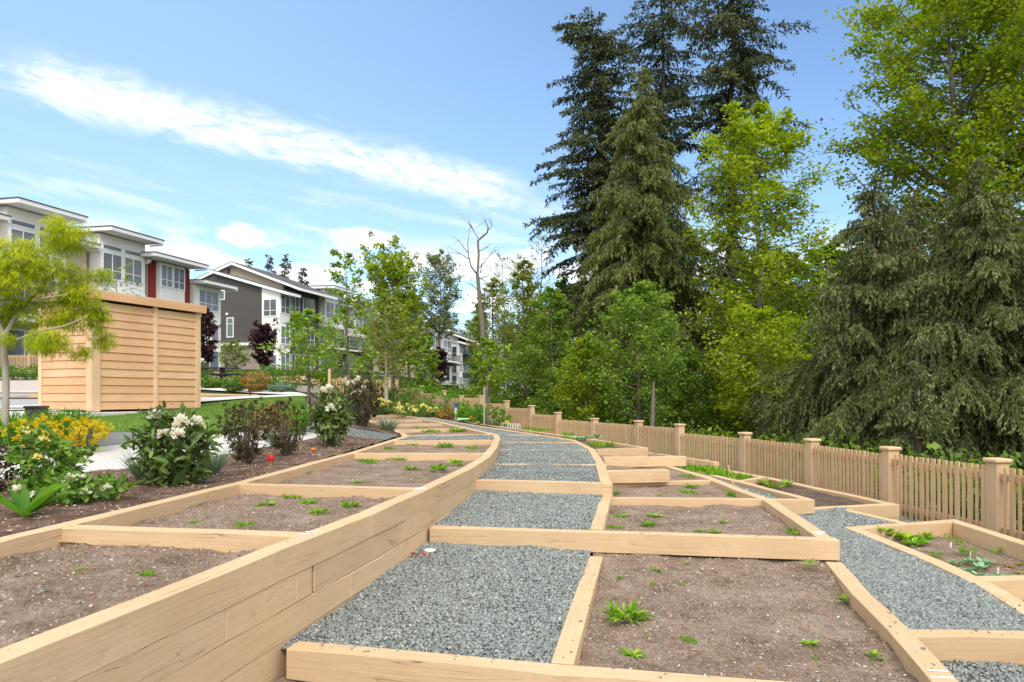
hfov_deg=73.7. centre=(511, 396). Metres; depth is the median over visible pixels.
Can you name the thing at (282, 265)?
distant conifer
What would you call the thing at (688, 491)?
weed
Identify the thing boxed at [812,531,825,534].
paint mark
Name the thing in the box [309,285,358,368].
townhouse
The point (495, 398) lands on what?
undergrowth
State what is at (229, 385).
shrub
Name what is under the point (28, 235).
window
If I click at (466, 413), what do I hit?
shrub
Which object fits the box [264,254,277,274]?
distant conifer
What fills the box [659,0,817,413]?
douglas fir
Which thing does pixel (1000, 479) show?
picket fence
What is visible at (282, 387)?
shrub
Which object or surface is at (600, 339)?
woodland tree
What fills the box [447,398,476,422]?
shrub
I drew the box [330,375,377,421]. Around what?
rhododendron
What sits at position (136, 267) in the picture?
window
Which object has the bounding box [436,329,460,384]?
townhouse
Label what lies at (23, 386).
road
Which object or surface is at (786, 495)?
side timber
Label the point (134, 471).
ornamental grass
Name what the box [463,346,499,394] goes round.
woodland tree
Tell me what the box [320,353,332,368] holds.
window
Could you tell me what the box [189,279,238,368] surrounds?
townhouse
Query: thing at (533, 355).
woodland tree
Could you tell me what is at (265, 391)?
sidewalk
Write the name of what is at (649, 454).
garden soil
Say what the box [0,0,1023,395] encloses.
sky
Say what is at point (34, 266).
cutleaf maple
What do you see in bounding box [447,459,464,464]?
weed
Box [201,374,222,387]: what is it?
shrub
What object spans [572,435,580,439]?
vegetable plant
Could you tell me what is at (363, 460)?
weed
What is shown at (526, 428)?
vegetable plant
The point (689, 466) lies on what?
seedling row
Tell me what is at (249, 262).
distant conifer
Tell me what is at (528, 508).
gravel path
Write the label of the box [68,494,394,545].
garden soil
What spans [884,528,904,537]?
vegetable plant
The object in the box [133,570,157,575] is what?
weed
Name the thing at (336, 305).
window
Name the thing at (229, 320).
window
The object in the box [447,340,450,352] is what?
window
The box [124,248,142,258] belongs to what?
window
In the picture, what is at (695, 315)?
woodland tree
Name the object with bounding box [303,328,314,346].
window
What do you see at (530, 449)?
path strip
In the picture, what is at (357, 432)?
gravel path
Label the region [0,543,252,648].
garden soil
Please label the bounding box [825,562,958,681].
side timber
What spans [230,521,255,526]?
weed
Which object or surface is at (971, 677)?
gravel path
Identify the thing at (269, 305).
window
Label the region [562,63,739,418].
red cedar
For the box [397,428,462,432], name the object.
divider timber
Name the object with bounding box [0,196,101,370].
townhouse
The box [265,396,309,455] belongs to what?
bronze shrub
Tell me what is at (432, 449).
garden soil
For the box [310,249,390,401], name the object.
young tree
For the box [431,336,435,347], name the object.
window
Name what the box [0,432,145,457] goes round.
stone rim
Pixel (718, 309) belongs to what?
woodland tree
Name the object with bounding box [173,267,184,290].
window
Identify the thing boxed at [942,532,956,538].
herb plant
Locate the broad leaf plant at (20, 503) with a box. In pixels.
[0,481,72,516]
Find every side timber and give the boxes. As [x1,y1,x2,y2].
[464,422,646,447]
[648,452,718,466]
[666,467,829,536]
[710,475,814,513]
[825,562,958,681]
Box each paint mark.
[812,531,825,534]
[926,669,952,677]
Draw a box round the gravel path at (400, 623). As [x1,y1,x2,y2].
[282,542,590,661]
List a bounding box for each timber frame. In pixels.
[725,469,899,520]
[851,519,1023,560]
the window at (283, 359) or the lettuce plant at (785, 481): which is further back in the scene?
the window at (283, 359)
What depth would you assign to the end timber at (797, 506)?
7.01 m
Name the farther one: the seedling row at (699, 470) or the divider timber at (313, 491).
the seedling row at (699, 470)
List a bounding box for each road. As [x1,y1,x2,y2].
[0,377,37,392]
[0,393,37,405]
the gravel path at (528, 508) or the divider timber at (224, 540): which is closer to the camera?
the divider timber at (224, 540)
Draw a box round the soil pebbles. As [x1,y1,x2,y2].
[8,506,896,681]
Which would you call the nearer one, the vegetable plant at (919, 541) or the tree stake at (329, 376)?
the vegetable plant at (919, 541)
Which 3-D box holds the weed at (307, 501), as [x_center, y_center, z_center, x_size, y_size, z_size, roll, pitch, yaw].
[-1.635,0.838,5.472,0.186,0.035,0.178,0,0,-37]
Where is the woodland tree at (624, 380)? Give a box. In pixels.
[594,359,662,427]
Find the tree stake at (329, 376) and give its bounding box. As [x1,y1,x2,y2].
[328,369,330,397]
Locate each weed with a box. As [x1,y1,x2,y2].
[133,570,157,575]
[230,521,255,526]
[253,498,276,505]
[281,493,304,498]
[299,498,319,504]
[307,505,329,514]
[340,500,361,508]
[358,458,377,463]
[385,457,406,460]
[403,465,417,469]
[421,429,440,432]
[429,463,450,469]
[436,442,453,447]
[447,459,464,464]
[448,427,465,431]
[464,446,476,448]
[598,597,655,625]
[606,524,623,528]
[610,513,631,517]
[616,646,648,658]
[640,520,657,526]
[646,512,664,516]
[675,489,696,493]
[676,473,693,477]
[680,635,700,643]
[685,483,699,488]
[707,528,722,533]
[725,490,735,496]
[783,527,798,534]
[798,639,820,646]
[800,559,818,566]
[837,593,849,602]
[864,649,887,659]
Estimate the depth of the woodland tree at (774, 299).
47.45 m
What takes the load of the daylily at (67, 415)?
on the stone rim
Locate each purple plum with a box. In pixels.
[201,308,221,366]
[246,318,279,368]
[434,346,448,383]
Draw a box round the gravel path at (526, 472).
[411,416,596,481]
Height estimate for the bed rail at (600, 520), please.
0.151 m
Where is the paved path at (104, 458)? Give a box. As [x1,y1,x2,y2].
[0,430,319,478]
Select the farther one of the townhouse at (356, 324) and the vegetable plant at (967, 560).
the townhouse at (356, 324)
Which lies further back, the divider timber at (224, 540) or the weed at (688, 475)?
the weed at (688, 475)
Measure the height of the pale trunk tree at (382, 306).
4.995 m
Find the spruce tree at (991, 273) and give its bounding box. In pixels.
[819,155,1023,479]
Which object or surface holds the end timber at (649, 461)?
on the end timber at (652, 467)
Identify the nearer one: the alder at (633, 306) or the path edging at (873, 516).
the path edging at (873, 516)
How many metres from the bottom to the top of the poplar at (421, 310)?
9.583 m
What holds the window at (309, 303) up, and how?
in the gable townhouse at (263, 297)
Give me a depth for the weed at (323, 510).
4.85 m
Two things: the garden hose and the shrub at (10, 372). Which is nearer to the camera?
the garden hose
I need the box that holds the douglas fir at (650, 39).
[606,0,718,261]
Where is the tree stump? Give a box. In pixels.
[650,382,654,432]
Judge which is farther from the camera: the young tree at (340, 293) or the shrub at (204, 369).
the shrub at (204, 369)
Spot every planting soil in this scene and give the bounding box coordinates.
[0,393,259,397]
[394,401,529,430]
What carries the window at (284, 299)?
in the gable townhouse at (263, 297)
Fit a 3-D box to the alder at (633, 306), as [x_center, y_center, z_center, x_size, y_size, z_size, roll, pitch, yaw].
[3.997,-0.963,22.089,3.643,5.758,3.660,0,0,-17]
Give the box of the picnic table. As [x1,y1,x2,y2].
[201,367,245,380]
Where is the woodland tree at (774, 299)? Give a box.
[735,257,802,376]
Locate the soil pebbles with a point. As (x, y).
(207, 563)
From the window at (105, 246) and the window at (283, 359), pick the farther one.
the window at (283, 359)
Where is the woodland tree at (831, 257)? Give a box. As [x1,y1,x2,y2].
[771,238,856,346]
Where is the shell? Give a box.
[424,548,435,551]
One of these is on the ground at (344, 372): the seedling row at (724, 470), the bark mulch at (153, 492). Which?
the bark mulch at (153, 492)
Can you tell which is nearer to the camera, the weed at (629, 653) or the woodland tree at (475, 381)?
the weed at (629, 653)
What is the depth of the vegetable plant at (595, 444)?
13.01 m
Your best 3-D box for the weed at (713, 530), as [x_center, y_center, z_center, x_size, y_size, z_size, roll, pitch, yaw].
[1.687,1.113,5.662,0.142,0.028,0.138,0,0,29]
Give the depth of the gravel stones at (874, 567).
4.20 m
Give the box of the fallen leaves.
[10,445,919,671]
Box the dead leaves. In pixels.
[410,551,428,556]
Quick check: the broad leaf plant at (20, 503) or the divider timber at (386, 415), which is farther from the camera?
the divider timber at (386, 415)
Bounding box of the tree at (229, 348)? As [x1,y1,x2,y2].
[218,339,251,369]
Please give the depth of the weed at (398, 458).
8.97 m
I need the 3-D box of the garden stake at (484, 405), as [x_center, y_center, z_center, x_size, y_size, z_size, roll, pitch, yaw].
[-0.772,0.286,19.000,0.040,1.100,0.040,0,0,0]
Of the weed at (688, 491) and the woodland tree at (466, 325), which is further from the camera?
the woodland tree at (466, 325)
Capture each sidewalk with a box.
[0,394,306,409]
[201,387,306,394]
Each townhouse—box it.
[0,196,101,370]
[0,213,11,325]
[69,225,164,296]
[141,251,208,302]
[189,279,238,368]
[195,261,337,368]
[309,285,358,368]
[344,299,381,370]
[373,323,446,380]
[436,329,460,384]
[437,328,480,388]
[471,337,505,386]
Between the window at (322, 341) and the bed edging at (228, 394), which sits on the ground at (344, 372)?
the bed edging at (228, 394)
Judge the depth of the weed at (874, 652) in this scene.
3.34 m
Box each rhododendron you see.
[120,400,224,486]
[301,384,355,446]
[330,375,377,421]
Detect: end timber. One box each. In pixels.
[594,447,647,455]
[602,456,685,466]
[605,469,669,482]
[611,497,806,513]
[613,480,710,488]
[635,467,665,468]
[732,477,767,483]
[977,575,1023,599]
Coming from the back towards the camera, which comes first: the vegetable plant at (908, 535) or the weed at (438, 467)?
the weed at (438, 467)
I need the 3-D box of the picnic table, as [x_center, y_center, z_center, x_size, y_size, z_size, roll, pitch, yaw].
[-13.401,-0.925,31.815,1.700,0.850,1.700,0,0,-9]
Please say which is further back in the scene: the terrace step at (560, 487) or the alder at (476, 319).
the alder at (476, 319)
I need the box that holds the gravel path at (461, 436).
[409,435,491,439]
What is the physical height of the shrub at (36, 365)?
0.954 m
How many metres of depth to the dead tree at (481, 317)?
25.93 m
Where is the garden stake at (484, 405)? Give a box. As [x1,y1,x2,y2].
[484,387,484,424]
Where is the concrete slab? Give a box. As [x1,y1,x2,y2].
[0,410,138,416]
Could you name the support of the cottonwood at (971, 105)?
on the ground at (344, 372)
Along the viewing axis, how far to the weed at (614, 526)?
5.88 m
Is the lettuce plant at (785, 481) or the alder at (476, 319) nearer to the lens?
the lettuce plant at (785, 481)
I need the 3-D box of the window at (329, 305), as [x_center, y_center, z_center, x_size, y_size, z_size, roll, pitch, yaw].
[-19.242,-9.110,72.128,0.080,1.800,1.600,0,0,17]
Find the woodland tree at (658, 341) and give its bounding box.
[614,323,697,435]
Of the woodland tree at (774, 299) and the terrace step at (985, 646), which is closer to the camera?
the terrace step at (985, 646)
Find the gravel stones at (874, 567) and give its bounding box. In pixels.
[281,434,1023,681]
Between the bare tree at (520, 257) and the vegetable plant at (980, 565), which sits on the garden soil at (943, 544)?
the vegetable plant at (980, 565)
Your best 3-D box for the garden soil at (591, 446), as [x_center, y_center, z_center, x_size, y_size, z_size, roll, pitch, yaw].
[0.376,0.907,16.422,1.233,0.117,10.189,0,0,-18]
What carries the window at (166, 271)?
in the townhouse at (167, 276)
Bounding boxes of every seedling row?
[674,464,707,468]
[683,464,722,473]
[705,466,733,473]
[707,470,746,476]
[727,473,752,478]
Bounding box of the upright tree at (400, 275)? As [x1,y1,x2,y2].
[349,231,431,392]
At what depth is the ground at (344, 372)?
32.63 m
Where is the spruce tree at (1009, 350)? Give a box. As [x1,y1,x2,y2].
[955,243,1023,468]
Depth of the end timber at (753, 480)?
9.07 m
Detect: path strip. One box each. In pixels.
[496,464,606,469]
[499,449,585,450]
[503,442,574,442]
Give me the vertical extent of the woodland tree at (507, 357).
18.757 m
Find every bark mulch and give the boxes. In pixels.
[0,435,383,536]
[295,392,396,434]
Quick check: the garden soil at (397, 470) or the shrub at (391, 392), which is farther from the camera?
the shrub at (391, 392)
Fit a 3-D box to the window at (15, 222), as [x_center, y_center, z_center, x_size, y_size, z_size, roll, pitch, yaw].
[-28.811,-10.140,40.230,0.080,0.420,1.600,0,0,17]
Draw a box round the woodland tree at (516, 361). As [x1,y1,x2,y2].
[491,327,557,408]
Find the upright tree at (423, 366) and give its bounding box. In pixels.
[407,336,443,392]
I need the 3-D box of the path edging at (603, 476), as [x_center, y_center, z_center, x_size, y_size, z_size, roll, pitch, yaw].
[-2.088,0.974,21.337,2.294,0.451,29.098,0,0,-16]
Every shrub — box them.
[0,365,17,379]
[0,365,28,379]
[0,443,18,491]
[9,365,37,379]
[18,363,37,379]
[30,363,37,379]
[201,358,212,377]
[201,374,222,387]
[215,391,279,464]
[221,375,244,392]
[229,369,254,380]
[237,369,272,391]
[252,364,283,384]
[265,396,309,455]
[266,381,295,391]
[281,402,317,433]
[341,383,383,401]
[344,371,381,429]
[374,397,403,414]
[383,384,418,406]
[390,403,426,416]
[400,384,440,405]
[408,402,443,417]
[419,389,471,409]
[436,406,465,420]
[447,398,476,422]
[452,403,486,422]
[467,404,511,425]
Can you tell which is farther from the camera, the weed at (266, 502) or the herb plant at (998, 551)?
the herb plant at (998, 551)
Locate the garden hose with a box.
[457,418,474,420]
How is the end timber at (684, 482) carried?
on the garden soil at (712, 490)
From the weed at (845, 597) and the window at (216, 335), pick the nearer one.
the weed at (845, 597)
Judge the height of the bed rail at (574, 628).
0.153 m
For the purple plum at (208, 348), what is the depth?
43.78 m
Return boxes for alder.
[463,276,520,389]
[463,306,498,364]
[489,260,552,399]
[511,285,578,414]
[550,333,624,435]
[579,279,699,424]
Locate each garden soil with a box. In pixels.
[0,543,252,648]
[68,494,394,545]
[275,676,304,681]
[277,459,472,486]
[370,417,422,421]
[373,444,490,452]
[374,422,426,423]
[393,426,447,429]
[405,431,472,434]
[505,429,621,448]
[578,552,917,681]
[599,452,661,458]
[606,504,800,535]
[607,465,700,480]
[613,484,736,497]
[673,463,768,484]
[757,481,864,506]
[891,536,1023,575]
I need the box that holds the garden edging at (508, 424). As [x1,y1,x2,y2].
[491,421,518,427]
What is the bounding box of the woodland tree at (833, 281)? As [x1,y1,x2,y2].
[796,243,857,378]
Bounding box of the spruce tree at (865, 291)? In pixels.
[741,169,1007,454]
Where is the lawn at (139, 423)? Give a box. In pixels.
[33,397,304,433]
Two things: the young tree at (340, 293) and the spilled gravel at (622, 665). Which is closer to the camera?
the spilled gravel at (622, 665)
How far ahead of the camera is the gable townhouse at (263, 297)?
65.32 m
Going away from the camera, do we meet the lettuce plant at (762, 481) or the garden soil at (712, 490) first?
the garden soil at (712, 490)
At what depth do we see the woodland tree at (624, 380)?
24.73 m
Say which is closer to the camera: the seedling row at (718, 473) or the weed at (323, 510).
the weed at (323, 510)
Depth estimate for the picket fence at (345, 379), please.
32.53 m
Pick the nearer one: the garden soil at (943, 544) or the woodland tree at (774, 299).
the garden soil at (943, 544)
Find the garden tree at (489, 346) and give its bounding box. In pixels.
[466,336,518,425]
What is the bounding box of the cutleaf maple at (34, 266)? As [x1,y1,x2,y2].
[0,212,120,445]
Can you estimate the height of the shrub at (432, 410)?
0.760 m
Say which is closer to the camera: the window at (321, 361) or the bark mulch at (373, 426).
the bark mulch at (373, 426)
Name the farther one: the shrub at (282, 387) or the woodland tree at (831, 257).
the woodland tree at (831, 257)
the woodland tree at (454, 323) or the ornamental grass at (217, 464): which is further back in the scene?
the woodland tree at (454, 323)
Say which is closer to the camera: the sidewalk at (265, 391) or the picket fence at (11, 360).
the sidewalk at (265, 391)
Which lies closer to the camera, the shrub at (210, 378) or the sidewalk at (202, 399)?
the sidewalk at (202, 399)
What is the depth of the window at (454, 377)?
108.47 m
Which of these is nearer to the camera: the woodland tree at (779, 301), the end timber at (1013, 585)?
the end timber at (1013, 585)
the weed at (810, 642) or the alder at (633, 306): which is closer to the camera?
the weed at (810, 642)
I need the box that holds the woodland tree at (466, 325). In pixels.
[457,318,491,392]
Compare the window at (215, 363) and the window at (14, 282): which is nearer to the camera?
the window at (14, 282)
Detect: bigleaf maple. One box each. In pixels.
[673,100,846,438]
[697,303,833,445]
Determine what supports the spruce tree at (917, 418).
on the ground at (344, 372)
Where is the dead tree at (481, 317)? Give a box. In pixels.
[447,213,502,407]
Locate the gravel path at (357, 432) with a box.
[270,422,398,439]
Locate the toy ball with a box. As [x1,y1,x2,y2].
[267,454,273,461]
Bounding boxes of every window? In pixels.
[1,282,43,315]
[4,329,37,368]
[10,218,36,230]
[10,227,36,260]
[38,225,62,233]
[38,234,61,265]
[102,243,122,253]
[102,251,122,281]
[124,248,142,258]
[124,256,142,285]
[160,264,172,288]
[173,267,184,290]
[198,288,218,312]
[201,350,218,368]
[211,326,218,339]
[221,290,224,299]
[226,317,233,337]
[263,298,276,316]
[265,354,276,368]
[280,294,289,314]
[280,325,289,344]
[280,352,289,368]
[290,295,299,312]
[290,327,299,342]
[290,354,299,368]
[303,297,314,315]
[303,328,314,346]
[319,327,333,343]
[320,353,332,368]
[326,301,333,319]
[334,303,342,320]
[338,329,344,346]
[349,336,361,348]
[349,355,360,369]
[355,315,362,328]
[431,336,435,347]
[443,340,446,351]
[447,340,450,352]
[452,346,456,356]
[452,366,456,372]
[452,375,456,384]
[459,343,462,353]
[459,360,462,371]
[459,376,462,386]
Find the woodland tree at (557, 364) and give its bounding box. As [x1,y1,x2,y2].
[533,351,599,419]
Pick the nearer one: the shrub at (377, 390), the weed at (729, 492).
the weed at (729, 492)
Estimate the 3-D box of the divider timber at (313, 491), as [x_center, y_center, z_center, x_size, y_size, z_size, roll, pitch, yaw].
[-1.610,0.829,5.759,1.706,0.149,0.113,0,0,10]
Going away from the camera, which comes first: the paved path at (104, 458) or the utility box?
the paved path at (104, 458)
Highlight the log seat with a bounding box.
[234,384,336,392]
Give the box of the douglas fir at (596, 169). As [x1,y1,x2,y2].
[516,6,709,372]
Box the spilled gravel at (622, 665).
[323,479,1020,681]
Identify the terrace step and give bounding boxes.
[286,641,786,681]
[429,525,839,560]
[475,479,612,497]
[909,629,1023,664]
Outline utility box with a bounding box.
[23,406,49,417]
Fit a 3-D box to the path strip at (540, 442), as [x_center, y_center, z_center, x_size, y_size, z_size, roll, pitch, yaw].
[0.539,0.967,13.320,1.595,0.149,0.090,0,0,5]
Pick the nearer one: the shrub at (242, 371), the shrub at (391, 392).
the shrub at (391, 392)
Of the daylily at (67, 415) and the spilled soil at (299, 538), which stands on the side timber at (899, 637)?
the spilled soil at (299, 538)
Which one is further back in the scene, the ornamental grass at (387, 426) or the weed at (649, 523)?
the ornamental grass at (387, 426)
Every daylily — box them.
[0,409,48,424]
[0,411,58,445]
[26,406,96,433]
[34,407,120,441]
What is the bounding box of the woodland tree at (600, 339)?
[549,333,632,424]
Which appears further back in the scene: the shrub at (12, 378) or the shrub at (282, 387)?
the shrub at (12, 378)
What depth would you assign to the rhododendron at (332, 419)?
9.83 m
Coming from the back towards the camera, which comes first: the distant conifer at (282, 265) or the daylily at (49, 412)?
the distant conifer at (282, 265)
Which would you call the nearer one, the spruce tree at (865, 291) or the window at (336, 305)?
the spruce tree at (865, 291)
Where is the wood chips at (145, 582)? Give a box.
[0,444,1022,681]
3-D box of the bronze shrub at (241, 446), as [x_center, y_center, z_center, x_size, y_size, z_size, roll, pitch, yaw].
[-2.989,0.392,7.691,0.637,0.913,0.618,0,0,42]
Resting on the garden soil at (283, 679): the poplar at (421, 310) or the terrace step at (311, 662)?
the terrace step at (311, 662)
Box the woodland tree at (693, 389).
[646,341,727,436]
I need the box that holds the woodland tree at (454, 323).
[437,314,463,334]
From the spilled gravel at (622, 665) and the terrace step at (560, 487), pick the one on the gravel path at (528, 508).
the terrace step at (560, 487)
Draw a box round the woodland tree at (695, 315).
[673,273,720,400]
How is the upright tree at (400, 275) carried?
on the ground at (344, 372)
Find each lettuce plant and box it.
[757,479,770,483]
[765,481,785,486]
[780,479,793,484]
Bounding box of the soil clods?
[0,460,918,681]
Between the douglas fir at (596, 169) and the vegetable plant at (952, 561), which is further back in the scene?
the douglas fir at (596, 169)
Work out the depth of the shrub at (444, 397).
25.97 m
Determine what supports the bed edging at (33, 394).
on the ground at (344, 372)
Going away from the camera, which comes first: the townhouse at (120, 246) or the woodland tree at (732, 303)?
the woodland tree at (732, 303)
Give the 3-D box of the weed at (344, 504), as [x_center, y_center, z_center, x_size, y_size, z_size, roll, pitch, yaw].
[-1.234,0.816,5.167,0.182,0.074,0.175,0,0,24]
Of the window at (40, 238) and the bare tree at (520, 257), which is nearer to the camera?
the window at (40, 238)
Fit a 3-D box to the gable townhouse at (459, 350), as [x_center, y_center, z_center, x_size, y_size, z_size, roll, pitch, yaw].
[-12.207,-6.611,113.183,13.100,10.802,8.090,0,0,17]
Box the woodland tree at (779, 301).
[717,246,841,413]
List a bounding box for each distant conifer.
[244,258,253,266]
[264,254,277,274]
[278,254,292,278]
[296,266,309,285]
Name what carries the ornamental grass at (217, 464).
on the bark mulch at (153, 492)
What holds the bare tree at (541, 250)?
on the ground at (344, 372)
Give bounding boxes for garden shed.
[32,289,206,411]
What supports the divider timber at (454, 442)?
on the retaining wall
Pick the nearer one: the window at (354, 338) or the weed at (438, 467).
the weed at (438, 467)
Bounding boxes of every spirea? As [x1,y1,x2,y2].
[0,413,76,454]
[50,415,114,448]
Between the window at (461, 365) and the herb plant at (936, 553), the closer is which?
the herb plant at (936, 553)
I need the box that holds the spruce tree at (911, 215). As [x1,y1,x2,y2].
[785,192,975,437]
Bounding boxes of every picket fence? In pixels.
[0,353,37,373]
[204,371,391,394]
[394,379,1023,539]
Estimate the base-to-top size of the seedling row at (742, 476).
0.128 m
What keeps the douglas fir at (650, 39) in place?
on the ground at (344, 372)
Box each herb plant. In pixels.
[928,549,945,556]
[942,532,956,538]
[958,546,979,555]
[986,546,1003,553]
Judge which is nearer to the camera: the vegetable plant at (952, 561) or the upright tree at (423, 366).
the vegetable plant at (952, 561)
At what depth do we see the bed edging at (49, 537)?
4.81 m
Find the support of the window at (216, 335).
in the townhouse at (205, 292)
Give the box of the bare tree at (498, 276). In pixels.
[485,250,520,394]
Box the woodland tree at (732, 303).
[700,291,774,425]
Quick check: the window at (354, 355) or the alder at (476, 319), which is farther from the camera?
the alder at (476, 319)
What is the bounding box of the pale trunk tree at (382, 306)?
[351,292,429,409]
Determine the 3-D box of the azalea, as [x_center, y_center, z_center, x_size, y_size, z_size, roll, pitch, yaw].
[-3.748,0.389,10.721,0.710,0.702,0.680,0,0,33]
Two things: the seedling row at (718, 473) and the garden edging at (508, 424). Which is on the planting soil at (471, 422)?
the garden edging at (508, 424)
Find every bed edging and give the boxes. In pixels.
[0,430,407,557]
[29,393,209,397]
[201,393,257,396]
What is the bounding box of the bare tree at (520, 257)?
[500,253,542,333]
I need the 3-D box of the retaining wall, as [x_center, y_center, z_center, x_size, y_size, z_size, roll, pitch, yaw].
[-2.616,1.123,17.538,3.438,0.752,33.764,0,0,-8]
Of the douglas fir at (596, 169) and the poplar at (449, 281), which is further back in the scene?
the poplar at (449, 281)
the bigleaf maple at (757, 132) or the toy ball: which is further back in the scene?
the bigleaf maple at (757, 132)
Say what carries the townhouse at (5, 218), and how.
on the ground at (344, 372)
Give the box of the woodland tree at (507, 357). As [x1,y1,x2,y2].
[495,322,519,396]
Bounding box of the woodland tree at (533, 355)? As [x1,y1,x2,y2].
[500,309,564,401]
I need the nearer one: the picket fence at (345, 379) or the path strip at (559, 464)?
the path strip at (559, 464)
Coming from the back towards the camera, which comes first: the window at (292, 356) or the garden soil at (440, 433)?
the window at (292, 356)
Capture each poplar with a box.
[397,292,434,376]
[416,247,467,382]
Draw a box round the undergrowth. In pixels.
[399,375,1023,531]
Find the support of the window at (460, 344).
in the gable townhouse at (459, 350)
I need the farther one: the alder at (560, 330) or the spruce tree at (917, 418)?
the alder at (560, 330)
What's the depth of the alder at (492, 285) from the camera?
39.87 m
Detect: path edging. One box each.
[391,413,610,494]
[844,527,1023,614]
[846,509,906,522]
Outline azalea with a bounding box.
[247,400,297,437]
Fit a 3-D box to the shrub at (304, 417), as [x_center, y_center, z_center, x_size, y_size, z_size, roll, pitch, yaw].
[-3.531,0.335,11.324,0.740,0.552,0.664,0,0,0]
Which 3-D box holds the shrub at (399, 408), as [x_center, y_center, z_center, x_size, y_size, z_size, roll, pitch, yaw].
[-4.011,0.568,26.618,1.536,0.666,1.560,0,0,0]
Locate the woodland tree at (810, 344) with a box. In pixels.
[754,314,827,435]
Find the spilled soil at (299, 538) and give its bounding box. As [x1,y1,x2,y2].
[18,477,928,658]
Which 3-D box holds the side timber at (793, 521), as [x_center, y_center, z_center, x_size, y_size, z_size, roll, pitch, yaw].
[2.465,1.124,7.740,0.390,0.152,5.316,0,0,0]
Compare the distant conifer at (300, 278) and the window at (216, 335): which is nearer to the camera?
the window at (216, 335)
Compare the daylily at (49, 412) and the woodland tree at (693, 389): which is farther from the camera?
the woodland tree at (693, 389)
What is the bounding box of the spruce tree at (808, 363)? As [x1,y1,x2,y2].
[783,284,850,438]
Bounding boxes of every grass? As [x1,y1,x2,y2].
[116,451,150,479]
[204,446,232,474]
[260,429,289,448]
[370,414,404,430]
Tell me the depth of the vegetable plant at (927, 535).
6.34 m
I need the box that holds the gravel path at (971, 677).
[944,662,1022,681]
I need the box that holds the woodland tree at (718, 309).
[693,276,748,403]
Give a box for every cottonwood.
[802,0,1023,297]
[877,0,1023,256]
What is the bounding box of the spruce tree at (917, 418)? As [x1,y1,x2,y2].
[873,354,964,476]
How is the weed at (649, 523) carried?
on the garden soil at (778, 522)
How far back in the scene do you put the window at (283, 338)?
64.41 m
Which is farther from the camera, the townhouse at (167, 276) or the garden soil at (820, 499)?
the townhouse at (167, 276)
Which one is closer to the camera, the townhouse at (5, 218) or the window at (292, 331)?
the townhouse at (5, 218)
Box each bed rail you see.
[551,556,602,665]
[590,497,610,529]
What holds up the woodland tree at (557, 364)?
on the ground at (344, 372)
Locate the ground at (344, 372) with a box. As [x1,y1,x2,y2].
[1,369,783,555]
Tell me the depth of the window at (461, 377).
108.87 m
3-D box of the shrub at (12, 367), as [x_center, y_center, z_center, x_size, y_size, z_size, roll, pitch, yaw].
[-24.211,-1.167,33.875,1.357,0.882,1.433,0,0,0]
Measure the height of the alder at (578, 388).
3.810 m
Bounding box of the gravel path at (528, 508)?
[445,490,597,529]
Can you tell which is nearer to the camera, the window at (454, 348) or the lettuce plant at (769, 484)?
the lettuce plant at (769, 484)
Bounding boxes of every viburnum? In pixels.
[4,420,102,482]
[7,466,134,505]
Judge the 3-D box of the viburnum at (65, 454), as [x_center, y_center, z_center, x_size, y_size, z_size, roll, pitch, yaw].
[-3.882,0.527,5.740,0.715,0.654,0.699,0,0,36]
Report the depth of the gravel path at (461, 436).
12.82 m
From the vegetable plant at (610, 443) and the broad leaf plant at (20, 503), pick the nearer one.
the broad leaf plant at (20, 503)
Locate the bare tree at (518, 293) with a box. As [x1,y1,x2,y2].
[506,260,528,392]
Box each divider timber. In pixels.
[61,525,305,552]
[239,483,418,498]
[354,453,482,460]
[369,419,421,422]
[370,415,396,416]
[378,423,442,426]
[394,440,492,444]
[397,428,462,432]
[408,434,490,436]
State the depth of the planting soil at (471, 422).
21.80 m
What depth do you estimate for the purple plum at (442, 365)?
59.83 m
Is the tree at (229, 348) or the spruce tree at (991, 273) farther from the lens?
the tree at (229, 348)
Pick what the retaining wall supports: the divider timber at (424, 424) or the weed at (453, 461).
the divider timber at (424, 424)
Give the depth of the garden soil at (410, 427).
18.21 m
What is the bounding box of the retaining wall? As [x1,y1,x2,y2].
[0,413,499,681]
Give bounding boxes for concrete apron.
[0,410,58,416]
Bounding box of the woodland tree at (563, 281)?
[517,276,586,389]
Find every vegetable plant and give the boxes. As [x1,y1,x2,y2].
[520,426,536,430]
[530,427,551,431]
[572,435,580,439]
[580,435,593,439]
[588,441,609,446]
[597,441,627,445]
[877,525,895,533]
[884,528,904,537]
[897,532,916,539]
[900,536,928,545]
[914,532,935,537]
[947,559,962,564]
[957,567,974,572]
[961,557,978,562]
[968,570,988,575]
[970,561,990,569]
[975,557,992,564]
[991,572,1008,575]
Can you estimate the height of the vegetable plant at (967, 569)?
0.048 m
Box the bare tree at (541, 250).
[520,235,557,311]
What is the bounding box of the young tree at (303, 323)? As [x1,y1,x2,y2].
[252,308,356,407]

